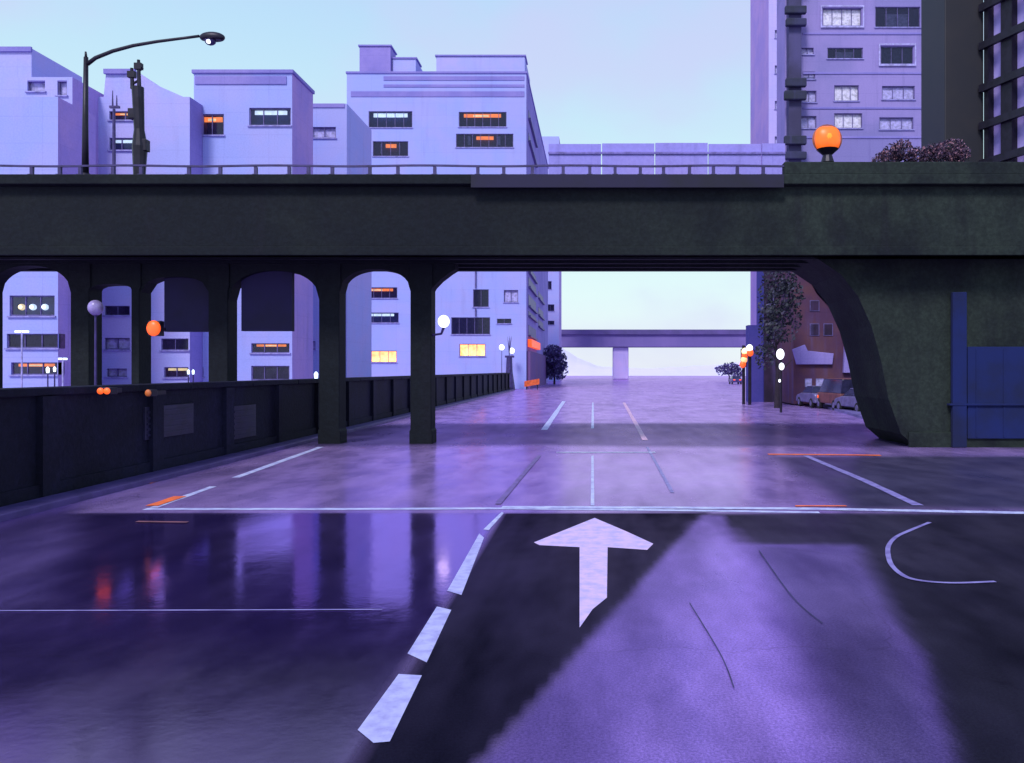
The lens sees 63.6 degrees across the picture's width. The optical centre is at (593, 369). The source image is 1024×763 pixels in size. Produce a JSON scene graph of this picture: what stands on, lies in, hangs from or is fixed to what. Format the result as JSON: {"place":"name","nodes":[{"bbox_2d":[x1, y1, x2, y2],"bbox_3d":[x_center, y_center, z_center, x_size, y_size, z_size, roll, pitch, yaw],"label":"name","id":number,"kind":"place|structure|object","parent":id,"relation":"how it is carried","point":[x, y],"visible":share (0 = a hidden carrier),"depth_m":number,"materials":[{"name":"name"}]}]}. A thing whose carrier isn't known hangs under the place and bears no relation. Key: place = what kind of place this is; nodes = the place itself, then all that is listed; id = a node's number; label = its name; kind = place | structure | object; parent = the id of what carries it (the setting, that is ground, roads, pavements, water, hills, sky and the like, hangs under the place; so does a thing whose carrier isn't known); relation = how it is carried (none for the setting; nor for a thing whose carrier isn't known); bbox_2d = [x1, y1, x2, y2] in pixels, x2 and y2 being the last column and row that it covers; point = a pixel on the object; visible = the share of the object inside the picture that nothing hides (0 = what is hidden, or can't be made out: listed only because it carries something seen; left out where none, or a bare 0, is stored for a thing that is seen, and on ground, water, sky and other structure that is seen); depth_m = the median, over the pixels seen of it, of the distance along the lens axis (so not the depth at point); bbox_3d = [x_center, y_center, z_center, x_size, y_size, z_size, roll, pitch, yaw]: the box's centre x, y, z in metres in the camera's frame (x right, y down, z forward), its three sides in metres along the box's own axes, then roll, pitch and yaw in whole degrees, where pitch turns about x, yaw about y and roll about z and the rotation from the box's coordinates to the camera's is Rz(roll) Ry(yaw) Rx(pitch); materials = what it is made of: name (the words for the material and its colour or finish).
{"place":"outdoors","nodes":[
{"label":"outdoors","id":0,"kind":"place"},
{"bbox_2d":[0,46,103,173],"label":"apartment block","id":1,"kind":"structure","parent":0,"point":[27,71],"depth_m":57.30,"materials":[{"name":"purple paint"}]},
{"bbox_2d":[25,82,45,92],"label":"window","id":2,"kind":"structure","parent":1,"relation":"in","point":[32,87],"depth_m":57.30,"materials":[{"name":"glass"}]},
{"bbox_2d":[55,82,67,96],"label":"window","id":3,"kind":"structure","parent":1,"relation":"in","point":[62,86],"depth_m":57.30,"materials":[{"name":"glass"}]},
{"bbox_2d":[0,0,983,368],"label":"sky","id":4,"kind":"structure","parent":0,"point":[600,71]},
{"bbox_2d":[0,376,1023,762],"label":"road","id":5,"kind":"structure","parent":0,"point":[642,570],"depth_m":9.36,"materials":[{"name":"grey asphalt"}]},
{"bbox_2d":[15,331,28,386],"bbox_3d":[-32.123,0.197,46.000,0.720,4.807,0.160,0,0,0],"label":"twin arm lamp","id":6,"kind":"object","parent":5,"relation":"on","point":[21,332],"visible":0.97,"depth_m":45.96,"materials":[{"name":"purple"}]},
{"bbox_2d":[46,367,49,386],"bbox_3d":[-30.667,1.215,46.000,0.204,2.770,0.177,0,0,0],"label":"lantern","id":7,"kind":"object","parent":5,"relation":"on","point":[47,370],"visible":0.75,"depth_m":45.97,"materials":[{"name":"glass"}]},
{"bbox_2d":[58,358,66,385],"bbox_3d":[-29.823,0.963,46.000,0.440,3.273,0.160,0,0,0],"label":"twin arm lamp","id":8,"kind":"object","parent":5,"relation":"on","point":[62,359],"visible":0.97,"depth_m":45.96,"materials":[{"name":"purple"}]},
{"bbox_2d":[87,300,103,384],"bbox_3d":[-16.790,0.121,27.600,0.480,4.957,0.480,0,0,0],"label":"globe lamp","id":9,"kind":"object","parent":5,"relation":"on","point":[95,308],"visible":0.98,"depth_m":27.57,"materials":[{"name":"glass"}]},
{"bbox_2d":[98,69,206,384],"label":"office block","id":10,"kind":"structure","parent":5,"relation":"on","point":[175,127],"depth_m":60.00,"materials":[{"name":"purple paint"}]},
{"bbox_2d":[104,369,127,377],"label":"window","id":11,"kind":"structure","parent":10,"relation":"in","point":[111,373],"depth_m":60.30,"materials":[{"name":"glass"}]},
{"bbox_2d":[102,306,130,316],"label":"window","id":12,"kind":"structure","parent":10,"relation":"in","point":[110,311],"depth_m":60.70,"materials":[{"name":"black glass"}]},
{"bbox_2d":[102,338,130,350],"bbox_3d":[-34.925,-1.875,60.090,2.050,0.950,0.420,0,0,0],"label":"window","id":13,"kind":"structure","parent":10,"relation":"in","point":[111,344],"depth_m":60.30,"materials":[{"name":"glass"}]},
{"bbox_2d":[107,112,132,120],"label":"window","id":14,"kind":"structure","parent":10,"relation":"in","point":[120,116],"depth_m":60.21,"materials":[{"name":"orange"}]},
{"bbox_2d":[107,138,132,150],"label":"window","id":15,"kind":"structure","parent":10,"relation":"in","point":[122,144],"depth_m":60.24,"materials":[{"name":"black glass"}]},
{"bbox_2d":[159,339,189,350],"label":"window","id":16,"kind":"structure","parent":10,"relation":"in","point":[167,344],"depth_m":60.70,"materials":[{"name":"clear glass"}]},
{"bbox_2d":[162,367,189,378],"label":"window","id":17,"kind":"structure","parent":10,"relation":"in","point":[170,372],"depth_m":60.26,"materials":[{"name":"brown glass"}]},
{"bbox_2d":[192,69,314,381],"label":"office block","id":18,"kind":"structure","parent":5,"relation":"on","point":[259,116],"depth_m":62.00,"materials":[{"name":"purple paint"}]},
{"bbox_2d":[202,114,224,135],"bbox_3d":[-28.933,-18.524,62.290,2.060,1.702,0.820,0,0,0],"label":"window","id":19,"kind":"structure","parent":18,"relation":"in","point":[215,122],"depth_m":62.24,"materials":[{"name":"black glass"}]},
{"bbox_2d":[247,108,291,126],"bbox_3d":[-24.516,-19.118,62.290,3.352,1.443,0.820,0,0,0],"label":"window","id":20,"kind":"structure","parent":18,"relation":"in","point":[259,117],"depth_m":62.66,"materials":[{"name":"black glass"}]},
{"bbox_2d":[249,343,290,353],"bbox_3d":[-24.490,-1.603,62.290,3.093,0.823,0.820,0,0,0],"label":"window","id":21,"kind":"structure","parent":18,"relation":"in","point":[257,348],"depth_m":62.26,"materials":[{"name":"black glass"}]},
{"bbox_2d":[252,366,288,379],"bbox_3d":[-24.490,0.232,62.400,2.893,1.085,0.600,0,0,0],"label":"window","id":22,"kind":"structure","parent":18,"relation":"in","point":[258,372],"depth_m":62.70,"materials":[{"name":"black glass"}]},
{"bbox_2d":[0,373,509,506],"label":"retaining wall","id":23,"kind":"structure","parent":5,"relation":"on","point":[57,439],"depth_m":20.24,"materials":[{"name":"concrete"}]},
{"bbox_2d":[97,387,121,394],"bbox_3d":[-10.474,0.452,17.854,0.280,0.154,0.792,0,0,0],"label":"traffic light","id":24,"kind":"object","parent":23,"relation":"attached to","point":[107,390],"visible":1,"depth_m":17.53,"materials":[{"name":"metal"}]},
{"bbox_2d":[145,389,165,396],"bbox_3d":[-10.557,0.550,19.753,0.150,0.172,0.795,0,0,0],"label":"traffic light","id":25,"kind":"object","parent":23,"relation":"attached to","point":[151,392],"visible":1,"depth_m":19.55,"materials":[{"name":"metal"}]},
{"bbox_2d":[0,389,514,521],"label":"kerb strip","id":26,"kind":"object","parent":5,"relation":"on","point":[16,510],"visible":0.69,"depth_m":19.27,"materials":[{"name":"concrete"}]},
{"bbox_2d":[313,103,371,377],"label":"block","id":27,"kind":"structure","parent":5,"relation":"on","point":[342,133],"depth_m":72.80,"materials":[{"name":"purple paint"}]},
{"bbox_2d":[313,127,336,138],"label":"window","id":28,"kind":"structure","parent":27,"relation":"in","point":[318,132],"depth_m":72.29,"materials":[{"name":"glass"}]},
{"bbox_2d":[346,45,548,388],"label":"block","id":29,"kind":"structure","parent":5,"relation":"on","point":[466,110],"depth_m":112.00,"materials":[{"name":"purple"}]},
{"bbox_2d":[372,351,396,362],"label":"window","id":30,"kind":"structure","parent":29,"relation":"in","point":[377,356],"depth_m":112.71,"materials":[{"name":"yellow glass"}]},
{"bbox_2d":[372,287,397,298],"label":"window","id":31,"kind":"structure","parent":29,"relation":"in","point":[377,292],"depth_m":112.71,"materials":[{"name":"black glass"}]},
{"bbox_2d":[372,313,398,323],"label":"window","id":32,"kind":"structure","parent":29,"relation":"in","point":[377,318],"depth_m":112.71,"materials":[{"name":"black glass"}]},
{"bbox_2d":[372,141,408,156],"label":"window","id":33,"kind":"structure","parent":29,"relation":"in","point":[380,148],"depth_m":112.71,"materials":[{"name":"black glass"}]},
{"bbox_2d":[369,111,412,127],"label":"window","id":34,"kind":"structure","parent":29,"relation":"in","point":[377,119],"depth_m":112.71,"materials":[{"name":"black glass"}]},
{"bbox_2d":[450,317,490,334],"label":"window","id":35,"kind":"structure","parent":29,"relation":"in","point":[459,325],"depth_m":112.71,"materials":[{"name":"black glass"}]},
{"bbox_2d":[459,344,485,356],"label":"window","id":36,"kind":"structure","parent":29,"relation":"in","point":[466,350],"depth_m":112.71,"materials":[{"name":"yellow glass"}]},
{"bbox_2d":[472,289,489,307],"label":"window","id":37,"kind":"structure","parent":29,"relation":"in","point":[480,296],"depth_m":112.71,"materials":[{"name":"black glass"}]},
{"bbox_2d":[458,112,506,127],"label":"window","id":38,"kind":"structure","parent":29,"relation":"in","point":[466,119],"depth_m":112.71,"materials":[{"name":"black glass"}]},
{"bbox_2d":[455,134,513,147],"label":"window","id":39,"kind":"structure","parent":29,"relation":"in","point":[462,140],"depth_m":112.71,"materials":[{"name":"black glass"}]},
{"bbox_2d":[496,319,511,323],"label":"window","id":40,"kind":"structure","parent":29,"relation":"in","point":[499,321],"depth_m":112.71,"materials":[{"name":"black glass"}]},
{"bbox_2d":[503,290,518,302],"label":"window","id":41,"kind":"structure","parent":29,"relation":"in","point":[510,296],"depth_m":112.30,"materials":[{"name":"glass"}]},
{"bbox_2d":[499,344,503,372],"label":"globe lamp","id":42,"kind":"object","parent":5,"relation":"on","point":[501,347],"visible":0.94,"depth_m":109.94,"materials":[{"name":"glass"}]},
{"bbox_2d":[505,336,514,388],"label":"planter column","id":43,"kind":"structure","parent":5,"relation":"on","point":[509,368],"depth_m":107.66,"materials":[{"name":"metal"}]},
{"bbox_2d":[0,162,1023,446],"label":"viaduct","id":44,"kind":"object","parent":5,"relation":"on","point":[884,258],"visible":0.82,"depth_m":26.62,"materials":[{"name":"concrete"}]},
{"bbox_2d":[109,91,119,163],"bbox_3d":[-17.550,-8.259,30.000,0.350,3.931,0.140,0,0,0],"label":"antenna pole","id":45,"kind":"object","parent":44,"relation":"on","point":[113,107],"visible":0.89,"depth_m":29.96,"materials":[{"name":"metal"}]},
{"bbox_2d":[127,59,149,173],"bbox_3d":[-15.354,-8.367,27.600,0.673,4.152,0.480,0,0,0],"label":"antenna mast","id":46,"kind":"object","parent":44,"relation":"on","point":[140,143],"visible":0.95,"depth_m":27.46,"materials":[{"name":"metal"}]},
{"bbox_2d":[82,32,224,173],"bbox_3d":[-14.708,-8.775,27.300,4.822,4.962,0.420,0,0,0],"label":"street lamp","id":47,"kind":"object","parent":44,"relation":"on","point":[210,38],"visible":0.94,"depth_m":27.25,"materials":[{"name":"metal"}]},
{"bbox_2d":[146,320,165,335],"bbox_3d":[-15.050,-1.423,28.305,0.470,0.540,0.891,0,0,0],"label":"traffic light","id":48,"kind":"object","parent":44,"relation":"attached to","point":[155,328],"visible":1,"depth_m":27.93,"materials":[{"name":"glass"}]},
{"bbox_2d":[0,164,783,173],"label":"guard rail","id":49,"kind":"object","parent":44,"relation":"on","point":[220,168],"visible":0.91,"depth_m":26.44,"materials":[{"name":"metal"}]},
{"bbox_2d":[432,315,449,335],"bbox_3d":[-5.338,-1.545,28.632,0.398,0.710,0.931,0,0,-30],"label":"globe lamp","id":50,"kind":"object","parent":44,"relation":"attached to","point":[443,321],"visible":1,"depth_m":28.29,"materials":[{"name":"white glass"}]},
{"bbox_2d":[548,143,784,173],"bbox_3d":[2.725,-7.401,30.720,8.877,2.214,0.160,0,0,0],"label":"noise barrier","id":51,"kind":"object","parent":44,"relation":"on","point":[666,153],"visible":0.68,"depth_m":30.70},
{"bbox_2d":[812,124,841,161],"bbox_3d":[7.746,-7.526,27.205,0.735,1.271,0.720,0,0,44],"label":"orange beacon","id":52,"kind":"object","parent":44,"relation":"on","point":[826,141],"visible":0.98,"depth_m":27.02,"materials":[{"name":"glass"}]},
{"bbox_2d":[872,138,970,161],"bbox_3d":[11.374,-7.169,28.502,3.334,1.755,1.072,0,0,0],"label":"hedge","id":53,"kind":"object","parent":44,"relation":"on","point":[924,154],"visible":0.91,"depth_m":28.30,"materials":[{"name":"plant"}]},
{"bbox_2d":[947,292,1023,447],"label":"steel door","id":54,"kind":"structure","parent":44,"relation":"attached to","point":[987,392],"depth_m":27.42,"materials":[{"name":"blue paint"}]},
{"bbox_2d":[967,347,1023,438],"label":"door leaf","id":55,"kind":"structure","parent":54,"relation":"in","point":[990,359],"depth_m":27.42,"materials":[{"name":"blue paint"}]},
{"bbox_2d":[524,379,538,389],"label":"road barrier","id":56,"kind":"object","parent":5,"relation":"on","point":[531,382],"visible":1,"depth_m":108.00,"materials":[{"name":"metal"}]},
{"bbox_2d":[542,136,560,380],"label":"slim block","id":57,"kind":"structure","parent":5,"relation":"on","point":[554,308],"depth_m":190.00,"materials":[{"name":"purple paint"}]},
{"bbox_2d":[548,281,551,289],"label":"window","id":58,"kind":"structure","parent":57,"relation":"in","point":[549,282],"depth_m":190.70,"materials":[{"name":"black glass"}]},
{"bbox_2d":[548,304,554,311],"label":"window","id":59,"kind":"structure","parent":57,"relation":"in","point":[550,306],"depth_m":190.70,"materials":[{"name":"black glass"}]},
{"bbox_2d":[543,344,567,383],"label":"round tree","id":60,"kind":"object","parent":5,"relation":"on","point":[555,365],"visible":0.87,"depth_m":149.43,"materials":[{"name":"purple plant"}]},
{"bbox_2d":[561,330,745,378],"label":"overpass","id":61,"kind":"object","parent":5,"relation":"on","point":[620,342],"visible":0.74,"depth_m":222.00,"materials":[{"name":"purple concrete"}]},
{"bbox_2d":[714,362,741,380],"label":"tree","id":62,"kind":"object","parent":5,"relation":"on","point":[727,369],"visible":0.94,"depth_m":189.48,"materials":[{"name":"purple plant"}]},
{"bbox_2d":[729,376,741,383],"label":"parked car","id":63,"kind":"object","parent":5,"relation":"on","point":[737,379],"visible":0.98,"depth_m":148.47,"materials":[{"name":"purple metal"}]},
{"bbox_2d":[739,345,747,403],"bbox_3d":[11.323,0.370,62.014,0.630,4.460,0.579,0,0,0],"label":"signal mast","id":64,"kind":"object","parent":5,"relation":"on","point":[743,362],"visible":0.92,"depth_m":61.98,"materials":[{"name":"metal"}]},
{"bbox_2d":[746,344,753,404],"bbox_3d":[11.607,0.334,61.014,0.548,4.532,0.579,0,0,0],"label":"signal mast","id":65,"kind":"object","parent":5,"relation":"on","point":[749,348],"visible":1,"depth_m":61.10,"materials":[{"name":"metal"}]},
{"bbox_2d":[750,0,776,324],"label":"slab tower","id":66,"kind":"structure","parent":5,"relation":"on","point":[763,71],"depth_m":124.40,"materials":[{"name":"purple paint"}]},
{"bbox_2d":[746,272,783,401],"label":"dark block","id":67,"kind":"structure","parent":5,"relation":"on","point":[762,385],"depth_m":66.30,"materials":[{"name":"purple concrete"}]},
{"bbox_2d":[753,272,805,407],"bbox_3d":[12.665,-2.305,56.142,3.458,9.819,3.259,0,0,0],"label":"dark tree","id":68,"kind":"object","parent":5,"relation":"on","point":[784,286],"visible":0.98,"depth_m":55.85,"materials":[{"name":"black plant"}]},
{"bbox_2d":[776,349,783,412],"bbox_3d":[11.354,0.657,49.900,0.483,3.886,0.480,0,0,0],"label":"twin globe lamp","id":69,"kind":"object","parent":5,"relation":"on","point":[780,354],"visible":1,"depth_m":49.88,"materials":[{"name":"glass"}]},
{"bbox_2d":[796,386,824,407],"bbox_3d":[15.675,1.853,57.500,1.830,1.485,4.360,0,0,-3],"label":"parked car","id":70,"kind":"object","parent":5,"relation":"on","point":[809,394],"visible":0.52,"depth_m":56.56,"materials":[{"name":"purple metal"}]},
{"bbox_2d":[816,378,852,409],"bbox_3d":[16.245,1.577,54.000,2.030,2.035,4.860,0,0,-5],"label":"parked van","id":71,"kind":"object","parent":5,"relation":"on","point":[830,390],"visible":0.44,"depth_m":53.11,"materials":[{"name":"orange metal"}]},
{"bbox_2d":[834,388,859,411],"bbox_3d":[16.333,1.853,50.000,1.830,1.485,4.360,0,0,-6],"label":"parked car","id":72,"kind":"object","parent":5,"relation":"on","point":[847,399],"visible":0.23,"depth_m":49.99,"materials":[{"name":"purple metal"}]},
{"bbox_2d":[777,0,920,161],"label":"apartment tower","id":73,"kind":"structure","parent":5,"relation":"on","point":[850,70],"depth_m":88.00,"materials":[{"name":"paint"}]},
{"bbox_2d":[801,48,814,54],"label":"window","id":74,"kind":"structure","parent":73,"relation":"in","point":[804,51],"depth_m":88.29,"materials":[{"name":"glass"}]},
{"bbox_2d":[801,116,816,128],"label":"window","id":75,"kind":"structure","parent":73,"relation":"in","point":[807,122],"depth_m":88.29,"materials":[{"name":"glass"}]},
{"bbox_2d":[803,74,815,79],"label":"window","id":76,"kind":"structure","parent":73,"relation":"in","point":[809,76],"depth_m":88.29,"materials":[{"name":"glass"}]},
{"bbox_2d":[801,91,817,102],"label":"window","id":77,"kind":"structure","parent":73,"relation":"in","point":[811,95],"depth_m":88.29,"materials":[{"name":"glass"}]},
{"bbox_2d":[822,8,862,25],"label":"window","id":78,"kind":"structure","parent":73,"relation":"in","point":[831,16],"depth_m":88.29,"materials":[{"name":"white glass"}]},
{"bbox_2d":[826,48,863,59],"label":"window","id":79,"kind":"structure","parent":73,"relation":"in","point":[832,53],"depth_m":88.23,"materials":[{"name":"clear glass"}]},
{"bbox_2d":[833,86,859,101],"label":"window","id":80,"kind":"structure","parent":73,"relation":"in","point":[841,93],"depth_m":88.29,"materials":[{"name":"white glass"}]},
{"bbox_2d":[834,114,863,128],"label":"window","id":81,"kind":"structure","parent":73,"relation":"in","point":[841,121],"depth_m":88.29,"materials":[{"name":"white glass"}]},
{"bbox_2d":[878,118,914,130],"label":"window","id":82,"kind":"structure","parent":73,"relation":"in","point":[885,124],"depth_m":88.29,"materials":[{"name":"glass"}]},
{"bbox_2d":[881,47,912,63],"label":"window","id":83,"kind":"structure","parent":73,"relation":"in","point":[889,55],"depth_m":88.70,"materials":[{"name":"black glass"}]},
{"bbox_2d":[874,7,920,27],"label":"window","id":84,"kind":"structure","parent":73,"relation":"in","point":[885,17],"depth_m":88.32,"materials":[{"name":"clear glass"}]},
{"bbox_2d":[881,86,915,99],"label":"window","id":85,"kind":"structure","parent":73,"relation":"in","point":[888,92],"depth_m":88.29,"materials":[{"name":"glass"}]},
{"bbox_2d":[921,0,1023,161],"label":"steel frame tower","id":86,"kind":"structure","parent":5,"relation":"on","point":[954,45],"depth_m":45.20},
{"bbox_2d":[561,348,745,375],"bbox_3d":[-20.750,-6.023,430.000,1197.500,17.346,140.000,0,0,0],"label":"hills","id":87,"kind":"structure","parent":0,"point":[578,366],"depth_m":387.54,"materials":[{"name":"white"}]},
{"bbox_2d":[816,403,862,418],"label":"pavement","id":88,"kind":"structure","parent":0,"point":[850,411],"depth_m":49.60,"materials":[{"name":"grey concrete"}]},
{"bbox_2d":[776,272,850,403],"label":"brown house","id":89,"kind":"structure","parent":88,"relation":"on","point":[814,351],"depth_m":60.00,"materials":[{"name":"brick"}]},
{"bbox_2d":[805,379,811,386],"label":"window","id":90,"kind":"structure","parent":89,"relation":"in","point":[808,382],"depth_m":59.96,"materials":[{"name":"white glass"}]},
{"bbox_2d":[810,300,818,310],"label":"window","id":91,"kind":"structure","parent":89,"relation":"in","point":[814,304],"depth_m":59.93,"materials":[{"name":"glass"}]},
{"bbox_2d":[810,323,818,335],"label":"window","id":92,"kind":"structure","parent":89,"relation":"in","point":[814,327],"depth_m":59.93,"materials":[{"name":"glass"}]},
{"bbox_2d":[816,379,823,385],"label":"window","id":93,"kind":"structure","parent":89,"relation":"in","point":[819,382],"depth_m":59.96,"materials":[{"name":"white glass"}]},
{"bbox_2d":[823,323,832,335],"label":"window","id":94,"kind":"structure","parent":89,"relation":"in","point":[827,327],"depth_m":59.93,"materials":[{"name":"glass"}]},
{"label":"ground","id":95,"kind":"structure","parent":0,"visible":0},
{"bbox_2d":[0,97,95,387],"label":"apartment block","id":96,"kind":"structure","parent":95,"relation":"on","point":[40,131],"depth_m":52.00,"materials":[{"name":"purple paint"}]},
{"bbox_2d":[7,296,55,317],"bbox_3d":[-35.663,-4.023,52.290,3.060,1.400,0.820,0,0,0],"label":"window","id":97,"kind":"structure","parent":96,"relation":"in","point":[21,306],"depth_m":52.62,"materials":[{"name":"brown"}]},
{"bbox_2d":[4,334,64,349],"bbox_3d":[-35.642,-1.792,52.290,3.450,1.010,0.820,0,0,0],"label":"window","id":98,"kind":"structure","parent":96,"relation":"in","point":[30,341],"depth_m":52.70,"materials":[{"name":"black glass"}]},
{"bbox_2d":[8,362,61,375],"bbox_3d":[-35.533,-0.037,52.290,3.147,0.880,0.820,0,0,0],"label":"window","id":99,"kind":"structure","parent":96,"relation":"in","point":[29,368],"depth_m":52.26,"materials":[{"name":"orange"}]}
]}

